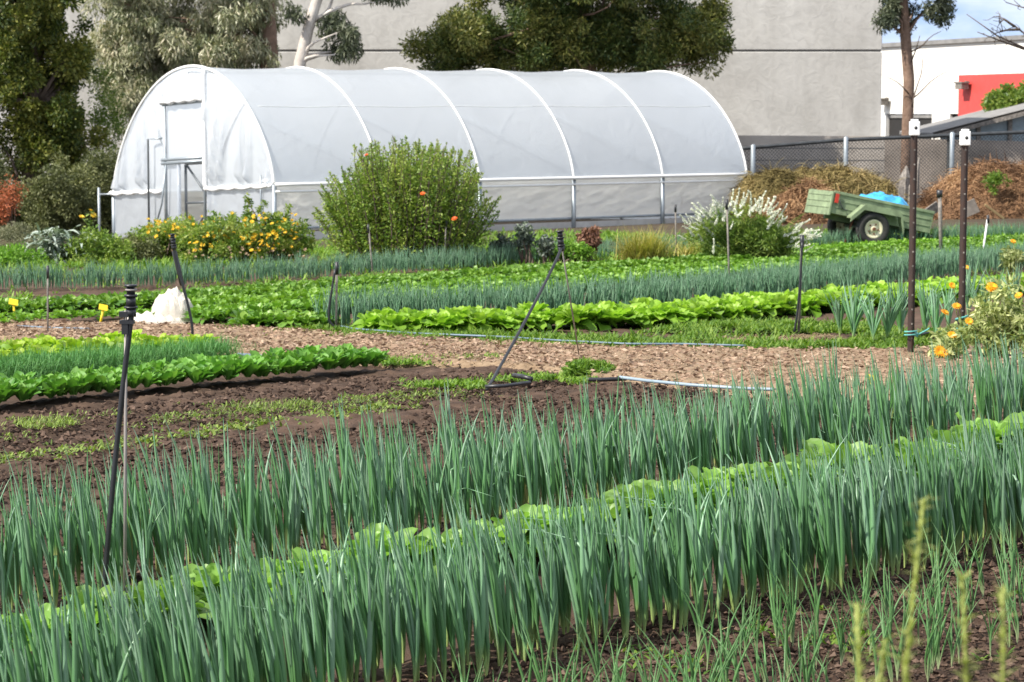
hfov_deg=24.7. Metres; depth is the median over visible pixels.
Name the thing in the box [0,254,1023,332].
field soil
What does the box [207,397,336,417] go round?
feathery seedling patch
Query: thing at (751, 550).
spring onion
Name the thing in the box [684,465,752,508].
butter lettuce
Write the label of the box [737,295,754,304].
green lettuce
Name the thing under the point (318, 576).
spring onion
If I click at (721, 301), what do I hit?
green lettuce
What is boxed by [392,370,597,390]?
seedlings
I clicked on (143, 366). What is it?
spinach plant
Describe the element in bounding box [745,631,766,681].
young onion
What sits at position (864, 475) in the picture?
spring onion
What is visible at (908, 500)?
spring onion
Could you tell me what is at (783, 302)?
green lettuce
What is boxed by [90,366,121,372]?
spinach plant
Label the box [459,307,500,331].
green lettuce
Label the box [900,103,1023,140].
greenhouse shed
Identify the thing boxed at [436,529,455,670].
spring onion
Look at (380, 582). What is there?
spring onion
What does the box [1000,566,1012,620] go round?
young onion
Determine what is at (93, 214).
tall yellow flower
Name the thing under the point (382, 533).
spring onion
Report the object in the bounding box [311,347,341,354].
spinach plant
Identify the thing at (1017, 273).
leek clump
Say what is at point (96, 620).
butter lettuce
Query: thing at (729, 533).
spring onion
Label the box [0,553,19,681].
spring onion
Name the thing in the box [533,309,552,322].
green lettuce
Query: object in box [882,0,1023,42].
sky
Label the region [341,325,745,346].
garden hose
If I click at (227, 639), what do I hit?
spring onion
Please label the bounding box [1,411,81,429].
carrot seedling patch
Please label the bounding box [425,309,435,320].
green lettuce
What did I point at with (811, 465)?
spring onion
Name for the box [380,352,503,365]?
path edge weeds
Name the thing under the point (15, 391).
spinach plant
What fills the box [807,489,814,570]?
spring onion
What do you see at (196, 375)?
spinach plant
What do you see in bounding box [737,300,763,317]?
green lettuce
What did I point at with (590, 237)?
brown leaved plant
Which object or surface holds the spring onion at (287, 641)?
on the soil bed
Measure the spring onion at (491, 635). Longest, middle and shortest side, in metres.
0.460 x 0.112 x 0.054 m
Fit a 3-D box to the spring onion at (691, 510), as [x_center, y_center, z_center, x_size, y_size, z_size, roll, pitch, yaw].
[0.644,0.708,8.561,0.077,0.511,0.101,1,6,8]
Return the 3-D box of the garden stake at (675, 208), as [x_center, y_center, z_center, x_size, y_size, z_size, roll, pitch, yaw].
[2.416,-1.564,34.474,0.046,0.903,0.034,2,6,17]
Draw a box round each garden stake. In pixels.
[46,265,48,331]
[328,262,338,326]
[367,224,372,270]
[444,219,447,250]
[674,204,676,254]
[725,199,729,274]
[793,235,803,333]
[937,190,942,248]
[983,215,989,247]
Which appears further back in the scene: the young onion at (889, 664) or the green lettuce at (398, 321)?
the green lettuce at (398, 321)
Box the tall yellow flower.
[80,209,98,233]
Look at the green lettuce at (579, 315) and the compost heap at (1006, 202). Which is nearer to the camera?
the green lettuce at (579, 315)
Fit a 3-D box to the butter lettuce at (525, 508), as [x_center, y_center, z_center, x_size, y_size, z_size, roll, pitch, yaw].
[0.015,0.774,9.454,0.395,0.204,0.380,-1,6,-10]
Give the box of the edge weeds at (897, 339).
[214,317,998,350]
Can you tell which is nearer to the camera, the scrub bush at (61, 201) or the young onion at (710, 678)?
the young onion at (710, 678)
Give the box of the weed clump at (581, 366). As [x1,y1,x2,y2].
[561,356,616,383]
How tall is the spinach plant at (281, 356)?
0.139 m
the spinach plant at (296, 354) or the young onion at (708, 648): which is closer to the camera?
the young onion at (708, 648)
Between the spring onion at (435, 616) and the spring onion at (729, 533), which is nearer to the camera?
the spring onion at (435, 616)
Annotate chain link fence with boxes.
[742,130,1023,199]
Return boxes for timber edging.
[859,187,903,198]
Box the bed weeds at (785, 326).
[618,313,907,337]
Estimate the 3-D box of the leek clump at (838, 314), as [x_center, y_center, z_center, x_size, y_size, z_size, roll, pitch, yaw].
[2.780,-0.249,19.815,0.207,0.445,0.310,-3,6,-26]
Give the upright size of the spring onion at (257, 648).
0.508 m
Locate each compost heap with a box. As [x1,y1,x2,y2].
[726,158,909,220]
[754,169,850,224]
[909,151,1023,219]
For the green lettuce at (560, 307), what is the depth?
20.97 m
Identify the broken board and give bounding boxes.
[925,201,937,213]
[967,198,979,216]
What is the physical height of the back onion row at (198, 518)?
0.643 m
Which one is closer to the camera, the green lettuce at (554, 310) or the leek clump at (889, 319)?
the leek clump at (889, 319)
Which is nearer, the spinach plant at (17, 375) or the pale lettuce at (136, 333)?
the spinach plant at (17, 375)
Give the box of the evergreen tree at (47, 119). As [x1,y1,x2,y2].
[0,0,110,190]
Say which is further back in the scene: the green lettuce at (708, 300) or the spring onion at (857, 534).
the green lettuce at (708, 300)
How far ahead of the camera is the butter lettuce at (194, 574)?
8.35 m
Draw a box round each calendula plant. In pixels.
[926,334,964,360]
[928,282,974,355]
[950,273,1023,357]
[967,239,1023,295]
[999,301,1023,358]
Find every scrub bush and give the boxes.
[0,154,9,232]
[0,171,36,234]
[17,150,101,238]
[70,145,119,233]
[85,66,130,161]
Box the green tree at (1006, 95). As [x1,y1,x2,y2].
[980,80,1023,111]
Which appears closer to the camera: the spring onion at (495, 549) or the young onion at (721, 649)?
the young onion at (721, 649)
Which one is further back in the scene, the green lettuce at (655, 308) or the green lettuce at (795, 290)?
the green lettuce at (795, 290)
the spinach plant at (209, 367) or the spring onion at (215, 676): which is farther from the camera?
the spinach plant at (209, 367)
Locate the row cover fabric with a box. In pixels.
[127,286,192,323]
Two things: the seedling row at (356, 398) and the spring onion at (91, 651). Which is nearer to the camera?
the spring onion at (91, 651)
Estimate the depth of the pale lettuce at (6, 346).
17.09 m
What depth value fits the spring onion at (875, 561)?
8.96 m
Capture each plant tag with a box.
[9,298,17,317]
[99,304,107,321]
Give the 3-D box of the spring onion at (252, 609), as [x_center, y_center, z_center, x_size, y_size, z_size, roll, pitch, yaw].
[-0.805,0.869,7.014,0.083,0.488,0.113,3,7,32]
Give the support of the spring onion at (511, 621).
on the soil bed
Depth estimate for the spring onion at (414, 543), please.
7.66 m
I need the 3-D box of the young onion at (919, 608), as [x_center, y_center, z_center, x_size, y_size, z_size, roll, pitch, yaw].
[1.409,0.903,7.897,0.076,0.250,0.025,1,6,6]
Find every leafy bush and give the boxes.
[0,241,51,267]
[60,226,136,265]
[120,232,165,262]
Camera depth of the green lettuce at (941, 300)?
24.50 m
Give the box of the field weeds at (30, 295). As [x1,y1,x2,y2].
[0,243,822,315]
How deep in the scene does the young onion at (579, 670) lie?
7.07 m
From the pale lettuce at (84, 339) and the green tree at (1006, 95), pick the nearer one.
the pale lettuce at (84, 339)
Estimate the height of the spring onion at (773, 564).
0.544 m
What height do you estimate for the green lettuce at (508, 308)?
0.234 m
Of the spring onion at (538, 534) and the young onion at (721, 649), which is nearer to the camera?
the young onion at (721, 649)
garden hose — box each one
[17,325,88,328]
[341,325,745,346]
[588,377,625,381]
[619,376,774,390]
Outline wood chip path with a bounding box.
[0,320,1023,411]
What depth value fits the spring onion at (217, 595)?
7.05 m
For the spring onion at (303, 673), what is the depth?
7.15 m
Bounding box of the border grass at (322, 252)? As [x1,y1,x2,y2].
[0,226,1000,290]
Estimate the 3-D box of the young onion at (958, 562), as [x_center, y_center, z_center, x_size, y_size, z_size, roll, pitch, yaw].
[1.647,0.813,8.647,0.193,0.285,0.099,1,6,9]
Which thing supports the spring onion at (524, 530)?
on the soil bed
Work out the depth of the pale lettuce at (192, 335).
17.64 m
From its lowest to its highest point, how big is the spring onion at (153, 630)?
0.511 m
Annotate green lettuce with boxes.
[351,312,384,330]
[366,306,395,328]
[378,312,417,330]
[402,307,428,314]
[405,311,437,331]
[420,310,463,328]
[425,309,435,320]
[439,305,463,311]
[439,306,472,330]
[451,306,468,311]
[454,305,481,329]
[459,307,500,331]
[486,308,511,327]
[486,311,522,329]
[500,309,543,330]
[502,305,527,327]
[508,307,538,328]
[517,301,548,311]
[528,313,551,329]
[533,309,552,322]
[542,307,569,325]
[546,303,601,331]
[547,310,570,324]
[557,302,580,309]
[564,310,590,331]
[577,302,617,330]
[594,307,640,326]
[595,300,614,325]
[595,303,617,326]
[615,302,658,322]
[622,307,651,324]
[628,297,663,325]
[632,299,681,327]
[654,302,699,322]
[668,299,688,307]
[669,304,710,323]
[681,294,709,301]
[687,298,723,321]
[688,297,723,316]
[708,302,736,318]
[710,293,730,299]
[712,297,726,305]
[721,294,740,313]
[722,302,752,320]
[733,291,749,296]
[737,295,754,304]
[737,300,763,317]
[739,298,773,320]
[740,291,765,296]
[754,298,781,316]
[756,295,779,315]
[762,290,793,316]
[762,294,796,316]
[770,298,805,315]
[786,296,821,317]
[788,291,812,298]
[793,287,827,311]
[794,294,828,313]
[815,292,850,308]
[818,295,849,311]
[821,286,841,292]
[823,283,847,290]
[832,290,862,307]
[840,289,874,306]
[852,284,875,289]
[852,290,873,301]
[854,287,882,304]
[861,287,880,291]
[866,280,887,288]
[873,291,891,304]
[876,284,919,305]
[879,291,898,306]
[905,285,929,299]
[915,276,936,283]
[921,282,957,298]
[925,286,945,303]
[933,276,958,281]
[936,279,958,284]
[956,278,986,297]
[971,275,989,291]
[971,275,996,280]
[1020,275,1023,285]
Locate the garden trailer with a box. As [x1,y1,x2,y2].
[804,188,934,242]
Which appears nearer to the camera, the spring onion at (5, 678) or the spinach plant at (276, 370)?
the spring onion at (5, 678)
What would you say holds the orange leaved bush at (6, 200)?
on the ground at (671, 229)
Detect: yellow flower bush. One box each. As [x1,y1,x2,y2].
[122,211,195,259]
[171,210,238,264]
[206,192,317,264]
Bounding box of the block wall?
[737,135,1023,201]
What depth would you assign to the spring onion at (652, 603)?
8.18 m
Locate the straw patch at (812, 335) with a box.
[680,331,845,342]
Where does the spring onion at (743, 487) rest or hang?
on the soil bed
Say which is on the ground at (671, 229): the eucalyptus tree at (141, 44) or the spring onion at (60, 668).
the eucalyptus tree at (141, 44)
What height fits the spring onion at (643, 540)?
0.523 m
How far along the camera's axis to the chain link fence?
55.78 m
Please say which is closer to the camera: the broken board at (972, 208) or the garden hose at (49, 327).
the garden hose at (49, 327)
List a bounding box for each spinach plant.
[0,370,41,378]
[0,378,20,401]
[0,380,12,402]
[10,377,46,386]
[11,382,40,400]
[13,373,37,382]
[18,382,42,399]
[29,372,63,382]
[35,381,44,395]
[37,372,73,378]
[41,382,65,397]
[43,376,80,395]
[51,372,88,394]
[60,366,80,375]
[62,371,99,393]
[64,364,94,374]
[74,371,107,391]
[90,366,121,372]
[91,372,120,391]
[99,368,119,375]
[100,377,120,392]
[107,373,131,389]
[127,368,144,388]
[128,362,150,370]
[135,370,161,387]
[140,359,165,366]
[143,357,171,369]
[150,369,165,385]
[151,363,184,381]
[155,368,183,385]
[165,357,186,364]
[171,367,185,383]
[173,358,206,367]
[176,367,187,381]
[182,364,219,381]
[183,366,213,382]
[187,353,211,361]
[202,356,225,377]
[204,362,223,380]
[216,353,237,358]
[219,355,251,377]
[220,364,243,379]
[233,354,263,376]
[237,354,272,363]
[250,350,285,357]
[250,358,279,376]
[262,362,276,376]
[263,347,288,355]
[265,357,291,374]
[268,351,287,359]
[278,350,314,357]
[281,355,312,373]
[282,355,304,373]
[289,349,327,370]
[293,344,321,352]
[307,357,319,371]
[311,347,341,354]
[314,353,343,369]
[318,347,349,368]
[334,345,358,350]
[334,348,365,354]
[336,355,359,368]
[337,343,357,348]
[344,353,368,367]
[348,346,375,352]
[353,350,384,366]
[362,349,389,365]
[367,348,388,361]
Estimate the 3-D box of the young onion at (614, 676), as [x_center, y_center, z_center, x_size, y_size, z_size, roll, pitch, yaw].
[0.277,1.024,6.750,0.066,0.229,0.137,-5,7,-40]
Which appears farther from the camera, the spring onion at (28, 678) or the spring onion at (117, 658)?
the spring onion at (117, 658)
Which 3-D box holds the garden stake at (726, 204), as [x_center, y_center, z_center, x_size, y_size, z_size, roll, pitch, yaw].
[2.288,-0.929,24.718,0.072,1.146,0.030,0,5,0]
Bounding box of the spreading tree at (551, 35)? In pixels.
[398,0,736,81]
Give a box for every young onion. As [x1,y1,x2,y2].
[432,657,470,681]
[445,662,482,681]
[446,642,486,681]
[496,623,533,681]
[513,598,557,681]
[536,629,595,681]
[549,657,592,681]
[550,652,575,681]
[551,646,576,681]
[557,634,581,681]
[564,598,619,681]
[581,652,614,681]
[588,652,627,681]
[597,639,630,681]
[598,636,632,681]
[599,660,629,681]
[607,632,649,681]
[610,653,636,681]
[623,649,667,681]
[630,631,668,681]
[633,620,704,681]
[638,636,688,681]
[650,638,690,681]
[668,543,715,648]
[674,615,716,681]
[682,648,727,681]
[683,589,714,670]
[695,644,730,681]
[696,621,742,681]
[709,612,750,681]
[711,614,750,681]
[715,589,748,654]
[717,623,760,681]
[721,592,761,656]
[721,602,758,681]
[733,633,759,681]
[739,587,753,658]
[740,586,757,641]
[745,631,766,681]
[748,592,761,650]
[752,542,797,646]
[760,646,775,681]
[764,588,791,641]
[767,561,791,646]
[767,588,810,681]
[771,633,807,681]
[776,539,828,637]
[785,650,801,681]
[794,593,815,661]
[798,617,816,675]
[799,593,839,681]
[801,612,816,660]
[801,641,832,681]
[803,604,829,668]
[813,654,828,681]
[823,593,854,664]
[825,573,859,612]
[829,590,861,662]
[841,574,871,661]
[841,602,893,680]
[844,552,870,624]
[849,583,884,623]
[853,590,892,681]
[854,539,874,623]
[861,563,911,645]
[861,597,891,681]
[863,544,888,614]
[869,600,907,654]
[875,591,920,680]
[879,564,911,612]
[884,576,917,649]
[885,576,911,607]
[897,575,945,630]
[905,572,947,681]
[907,598,932,634]
[915,579,958,668]
[917,578,936,642]
[918,563,938,611]
[921,563,950,624]
[922,523,949,585]
[928,552,960,606]
[931,598,953,673]
[932,522,981,597]
[932,606,974,666]
[934,557,940,628]
[935,568,966,605]
[936,527,967,598]
[944,521,985,601]
[946,565,983,662]
[949,556,971,594]
[952,550,985,623]
[965,526,994,597]
[973,593,1019,641]
[985,601,995,656]
[990,522,1014,587]
[991,519,1017,585]
[992,526,1013,614]
[992,568,1018,644]
[992,595,1014,647]
[995,513,1015,585]
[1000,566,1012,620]
[1014,558,1023,598]
[1018,556,1023,614]
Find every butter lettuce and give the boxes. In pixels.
[3,603,78,650]
[61,585,127,609]
[62,604,111,640]
[105,576,211,620]
[127,577,219,602]
[170,563,238,605]
[248,569,294,603]
[257,556,322,587]
[267,547,350,592]
[332,555,370,575]
[336,522,429,576]
[390,527,451,580]
[425,529,482,557]
[448,520,509,551]
[460,518,544,557]
[490,503,558,555]
[526,505,584,542]
[543,506,615,543]
[556,497,630,543]
[597,484,665,534]
[608,478,701,524]
[651,480,715,515]
[673,479,715,514]
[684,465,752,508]
[687,477,747,510]
[719,462,786,509]
[756,460,812,499]
[766,451,843,496]
[799,438,890,490]
[888,436,949,451]
[889,438,960,454]
[894,422,1002,455]
[895,451,928,479]
[897,441,961,471]
[955,411,1023,450]
[975,437,1012,455]
[985,411,1023,446]
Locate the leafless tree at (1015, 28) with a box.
[966,0,1023,49]
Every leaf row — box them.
[0,234,1023,314]
[0,305,151,322]
[153,243,1022,324]
[188,241,1023,306]
[225,308,340,327]
[671,230,1023,255]
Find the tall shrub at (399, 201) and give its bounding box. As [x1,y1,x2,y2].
[311,135,500,267]
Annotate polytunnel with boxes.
[97,65,746,238]
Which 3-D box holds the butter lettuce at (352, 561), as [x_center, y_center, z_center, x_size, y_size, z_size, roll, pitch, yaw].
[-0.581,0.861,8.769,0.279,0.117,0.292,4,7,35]
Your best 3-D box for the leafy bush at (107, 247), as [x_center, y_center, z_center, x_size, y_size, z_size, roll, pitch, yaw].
[-5.958,-1.129,33.505,1.150,1.088,0.915,0,5,0]
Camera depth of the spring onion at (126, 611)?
6.70 m
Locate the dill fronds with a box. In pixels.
[0,333,263,377]
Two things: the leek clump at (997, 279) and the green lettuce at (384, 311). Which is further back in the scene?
the leek clump at (997, 279)
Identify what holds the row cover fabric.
on the field soil
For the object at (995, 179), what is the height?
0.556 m
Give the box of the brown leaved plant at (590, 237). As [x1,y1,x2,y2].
[575,224,602,261]
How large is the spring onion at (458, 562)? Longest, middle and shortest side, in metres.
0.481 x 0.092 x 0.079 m
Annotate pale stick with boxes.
[984,204,1004,218]
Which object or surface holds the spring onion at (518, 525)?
on the soil bed
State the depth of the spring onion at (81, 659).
6.44 m
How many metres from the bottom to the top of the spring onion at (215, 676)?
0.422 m
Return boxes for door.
[184,163,206,224]
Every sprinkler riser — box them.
[102,284,137,596]
[169,233,193,334]
[485,230,579,390]
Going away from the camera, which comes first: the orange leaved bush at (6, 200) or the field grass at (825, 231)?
the field grass at (825, 231)
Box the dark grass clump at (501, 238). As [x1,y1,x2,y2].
[487,232,516,257]
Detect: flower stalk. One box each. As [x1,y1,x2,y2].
[844,601,876,681]
[866,633,898,681]
[892,495,936,681]
[949,566,984,681]
[987,581,1021,681]
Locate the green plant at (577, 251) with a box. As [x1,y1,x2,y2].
[528,240,595,262]
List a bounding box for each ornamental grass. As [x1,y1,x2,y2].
[596,224,683,260]
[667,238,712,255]
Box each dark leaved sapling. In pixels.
[514,221,536,263]
[535,234,556,263]
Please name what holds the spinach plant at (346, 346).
on the soil bed
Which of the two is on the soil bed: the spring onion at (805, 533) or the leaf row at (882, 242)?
the spring onion at (805, 533)
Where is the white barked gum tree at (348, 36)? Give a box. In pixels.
[280,0,409,66]
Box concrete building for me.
[0,0,881,184]
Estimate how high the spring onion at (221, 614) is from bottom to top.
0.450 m
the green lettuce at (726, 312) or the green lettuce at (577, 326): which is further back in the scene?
the green lettuce at (726, 312)
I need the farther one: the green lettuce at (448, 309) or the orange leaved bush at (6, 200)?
the orange leaved bush at (6, 200)
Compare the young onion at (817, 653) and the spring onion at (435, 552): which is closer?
the young onion at (817, 653)
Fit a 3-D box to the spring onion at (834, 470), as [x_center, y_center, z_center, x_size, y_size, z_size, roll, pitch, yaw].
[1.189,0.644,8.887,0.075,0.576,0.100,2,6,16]
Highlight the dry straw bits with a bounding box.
[414,533,1021,681]
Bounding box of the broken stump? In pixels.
[899,158,919,206]
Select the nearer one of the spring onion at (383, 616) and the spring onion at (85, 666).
the spring onion at (85, 666)
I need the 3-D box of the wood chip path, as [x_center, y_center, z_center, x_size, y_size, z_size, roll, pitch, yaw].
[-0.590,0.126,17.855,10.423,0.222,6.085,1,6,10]
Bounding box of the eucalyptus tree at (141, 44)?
[72,0,289,140]
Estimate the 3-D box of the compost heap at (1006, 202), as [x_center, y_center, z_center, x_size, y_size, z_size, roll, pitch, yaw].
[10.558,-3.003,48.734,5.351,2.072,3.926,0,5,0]
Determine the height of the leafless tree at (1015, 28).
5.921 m
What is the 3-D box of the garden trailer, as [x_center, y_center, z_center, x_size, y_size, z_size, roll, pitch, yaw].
[6.263,-2.055,38.951,2.494,0.956,1.565,-1,6,-12]
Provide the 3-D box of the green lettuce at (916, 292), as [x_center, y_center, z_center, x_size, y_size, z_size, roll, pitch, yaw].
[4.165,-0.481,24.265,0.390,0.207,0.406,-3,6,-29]
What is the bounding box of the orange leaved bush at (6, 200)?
[0,173,28,239]
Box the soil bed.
[0,329,1023,681]
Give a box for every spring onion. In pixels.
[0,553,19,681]
[0,598,24,681]
[0,600,13,681]
[0,616,5,681]
[0,623,2,659]
[0,627,31,681]
[1,575,9,681]
[1,629,38,681]
[4,584,45,663]
[4,653,6,681]
[7,549,40,678]
[13,609,25,676]
[17,593,52,681]
[25,587,56,655]
[32,569,76,681]
[33,588,61,658]
[36,587,66,639]
[37,625,60,681]
[40,570,89,681]
[48,633,83,675]
[53,585,71,681]
[55,546,95,646]
[58,614,83,681]
[59,569,92,677]
[63,585,96,673]
[70,602,99,681]
[79,574,122,681]
[80,615,149,681]
[81,580,113,653]
[82,607,116,681]
[88,566,109,632]
[93,554,137,681]
[100,582,120,618]
[105,595,117,653]
[108,548,135,681]
[108,556,133,628]
[108,566,155,681]
[113,580,150,681]
[120,593,128,628]
[125,561,157,681]
[130,618,143,681]
[135,559,178,662]
[136,515,159,639]
[141,595,168,681]
[144,567,161,644]
[145,569,183,681]
[146,538,190,681]
[150,591,177,681]
[157,540,192,602]
[163,551,180,639]
[165,571,200,681]
[167,612,181,681]
[168,548,210,681]
[168,582,198,681]
[170,557,181,589]
[174,542,190,607]
[190,601,225,681]
[193,540,233,681]
[196,609,223,673]
[197,542,229,615]
[204,608,239,681]
[209,572,222,653]
[210,546,247,681]
[212,585,234,668]
[221,552,264,681]
[225,558,247,681]
[227,515,247,667]
[227,582,249,681]
[230,526,265,681]
[233,543,262,681]
[237,541,250,590]
[237,594,259,681]
[239,515,275,612]
[239,550,300,681]
[245,571,279,681]
[247,541,286,681]
[248,518,305,681]
[250,540,266,618]
[256,567,270,681]
[262,562,301,668]
[263,566,289,681]
[269,538,339,606]
[271,524,315,670]
[280,559,309,635]
[281,538,327,676]
[284,555,312,681]
[284,555,325,681]
[285,589,301,681]
[289,563,306,681]
[301,526,326,670]
[302,569,322,681]
[307,543,338,681]
[311,520,382,677]
[311,532,345,681]
[313,516,350,681]
[326,550,337,681]
[328,535,353,681]
[329,521,375,681]
[337,537,346,589]
[340,565,369,681]
[342,527,360,681]
[343,499,375,604]
[345,512,382,643]
[356,522,380,667]
[357,551,388,681]
[358,539,392,681]
[364,554,379,681]
[365,534,392,587]
[365,551,401,648]
[369,502,386,604]
[373,553,394,681]
[376,494,426,583]
[380,562,401,681]
[384,530,419,681]
[387,493,405,662]
[388,535,420,680]
[394,524,432,681]
[398,532,410,588]
[399,542,419,681]
[402,524,432,562]
[402,544,436,681]
[409,526,424,664]
[423,539,437,653]
[423,549,442,671]
[425,485,449,646]
[428,521,464,678]
[428,525,457,681]
[432,519,463,624]
[433,495,482,558]
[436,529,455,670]
[436,534,447,581]
[445,488,470,652]
[449,512,465,654]
[451,528,485,677]
[452,498,495,646]
[455,497,504,665]
[457,503,474,580]
[458,495,472,644]
[462,500,488,665]
[463,541,476,667]
[463,551,489,676]
[473,512,498,643]
[474,512,510,672]
[476,486,497,574]
[483,520,505,668]
[487,501,522,659]
[488,536,512,638]
[492,528,524,654]
[493,509,539,642]
[493,511,507,595]
[499,484,522,571]
[500,503,530,650]
[503,548,527,661]
[505,501,539,641]
[507,494,538,565]
[507,498,538,649]
[512,495,557,639]
[518,550,550,665]
[522,474,564,626]
[523,527,549,622]
[529,460,577,632]
[530,520,554,653]
[533,499,555,551]
[535,520,557,657]
[541,486,561,630]
[543,480,597,641]
[547,528,586,644]
[552,519,573,634]
[555,506,586,650]
[559,501,588,547]
[561,503,596,655]
[564,492,590,646]
[567,492,590,632]
[568,493,586,559]
[569,475,615,618]
[570,515,615,640]
[573,519,597,642]
[574,489,604,636]
[575,475,599,582]
[588,464,606,625]
[593,513,594,555]
[596,488,620,615]
[603,496,629,598]
[608,444,672,511]
[609,479,649,637]
[610,521,626,637]
[611,463,643,529]
[612,477,623,549]
[613,494,634,608]
[614,492,629,643]
[622,474,662,630]
[624,470,641,634]
[624,478,647,624]
[625,494,677,620]
[631,479,656,614]
[634,514,656,624]
[636,494,662,599]
[645,489,657,533]
[645,518,662,634]
[648,447,703,613]
[649,472,666,540]
[652,501,678,628]
[653,454,696,598]
[655,482,668,610]
[655,500,671,619]
[657,502,678,600]
[658,473,679,608]
[662,482,685,633]
[664,463,686,562]
[664,517,689,625]
[670,459,689,590]
[678,470,695,599]
[682,490,710,621]
[683,501,712,618]
[686,465,717,527]
[686,473,716,589]
[686,484,729,608]
[700,466,713,593]
[702,471,718,587]
[708,493,734,612]
[708,502,737,615]
[709,455,727,597]
[714,449,738,524]
[716,459,725,601]
[716,493,729,617]
[720,478,747,598]
[722,495,740,605]
[730,442,768,592]
[731,456,757,511]
[734,459,755,514]
[735,467,748,525]
[742,483,764,601]
[742,488,756,610]
[747,463,759,497]
[747,480,760,603]
[749,453,779,607]
[752,446,787,603]
[753,481,777,596]
[756,462,776,609]
[760,470,783,599]
[762,470,794,591]
[765,429,807,590]
[765,470,784,602]
[766,469,790,586]
[773,480,799,599]
[777,458,804,592]
[778,421,849,587]
[779,482,790,575]
[782,484,799,562]
[786,445,801,518]
[792,465,811,576]
[797,451,833,514]
[803,447,815,477]
[805,487,834,591]
[806,452,836,589]
[806,463,818,547]
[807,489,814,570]
[808,475,835,584]
[810,454,822,575]
[810,481,831,596]
[811,429,841,506]
[815,441,835,502]
[816,459,844,594]
[820,464,842,585]
[836,465,851,579]
[838,450,862,576]
[838,465,847,559]
[839,469,865,575]
[845,462,876,578]
[847,484,861,568]
[850,432,879,570]
[856,429,890,586]
[857,454,880,570]
[859,471,880,570]
[866,424,896,575]
[871,437,902,574]
[887,432,915,566]
[898,435,923,570]
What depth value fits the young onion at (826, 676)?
7.15 m
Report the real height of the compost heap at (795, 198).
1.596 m
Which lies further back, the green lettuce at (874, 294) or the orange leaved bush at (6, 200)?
the orange leaved bush at (6, 200)
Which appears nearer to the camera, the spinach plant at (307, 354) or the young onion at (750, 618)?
the young onion at (750, 618)
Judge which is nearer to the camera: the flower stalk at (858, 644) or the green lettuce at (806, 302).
the flower stalk at (858, 644)
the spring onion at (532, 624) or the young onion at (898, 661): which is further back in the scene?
the spring onion at (532, 624)
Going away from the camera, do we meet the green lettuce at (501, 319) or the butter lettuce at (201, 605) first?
the butter lettuce at (201, 605)
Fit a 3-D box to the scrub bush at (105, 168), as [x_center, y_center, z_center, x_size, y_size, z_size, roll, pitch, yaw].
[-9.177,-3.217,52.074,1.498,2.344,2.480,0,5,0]
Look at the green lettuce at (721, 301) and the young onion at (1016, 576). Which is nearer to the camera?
the young onion at (1016, 576)
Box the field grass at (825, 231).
[627,221,1017,251]
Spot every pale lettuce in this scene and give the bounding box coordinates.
[0,340,28,350]
[0,344,13,349]
[0,350,20,365]
[3,339,27,343]
[6,348,32,360]
[20,337,41,342]
[22,343,68,360]
[24,340,45,345]
[26,342,63,361]
[29,333,66,340]
[37,337,64,345]
[58,338,82,348]
[77,338,123,353]
[79,335,98,340]
[93,336,114,341]
[96,330,118,338]
[108,329,147,339]
[111,336,145,354]
[137,333,176,341]
[142,338,178,350]
[165,334,181,339]
[174,336,208,352]
[183,333,225,349]
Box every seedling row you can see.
[0,376,514,442]
[0,400,421,463]
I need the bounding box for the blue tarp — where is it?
[860,191,908,205]
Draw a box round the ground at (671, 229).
[0,218,1023,334]
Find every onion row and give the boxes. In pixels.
[0,219,1023,289]
[0,328,1023,614]
[1,397,1023,657]
[307,239,1023,325]
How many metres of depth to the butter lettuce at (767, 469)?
10.51 m
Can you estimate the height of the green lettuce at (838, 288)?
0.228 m
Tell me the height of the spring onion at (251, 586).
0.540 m
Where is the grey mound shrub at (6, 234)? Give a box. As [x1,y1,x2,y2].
[0,221,44,251]
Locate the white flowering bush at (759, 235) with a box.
[677,188,822,257]
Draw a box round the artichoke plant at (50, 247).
[17,223,97,263]
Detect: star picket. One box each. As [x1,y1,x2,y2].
[904,119,929,351]
[955,129,970,349]
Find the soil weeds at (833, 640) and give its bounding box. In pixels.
[575,551,1017,681]
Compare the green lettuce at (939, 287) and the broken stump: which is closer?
the green lettuce at (939, 287)
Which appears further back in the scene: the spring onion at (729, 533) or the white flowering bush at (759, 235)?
the white flowering bush at (759, 235)
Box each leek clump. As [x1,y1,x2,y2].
[821,286,848,336]
[839,276,880,335]
[851,286,888,339]
[878,280,907,337]
[885,272,919,332]
[915,275,949,331]
[922,283,958,336]
[936,280,957,327]
[955,256,986,316]
[966,273,991,325]
[980,265,1005,304]
[981,264,1023,308]
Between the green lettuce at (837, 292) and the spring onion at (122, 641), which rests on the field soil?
the green lettuce at (837, 292)
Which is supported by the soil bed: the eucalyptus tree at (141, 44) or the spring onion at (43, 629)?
the spring onion at (43, 629)
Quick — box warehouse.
[881,35,1023,138]
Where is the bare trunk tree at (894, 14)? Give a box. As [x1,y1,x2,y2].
[869,0,956,174]

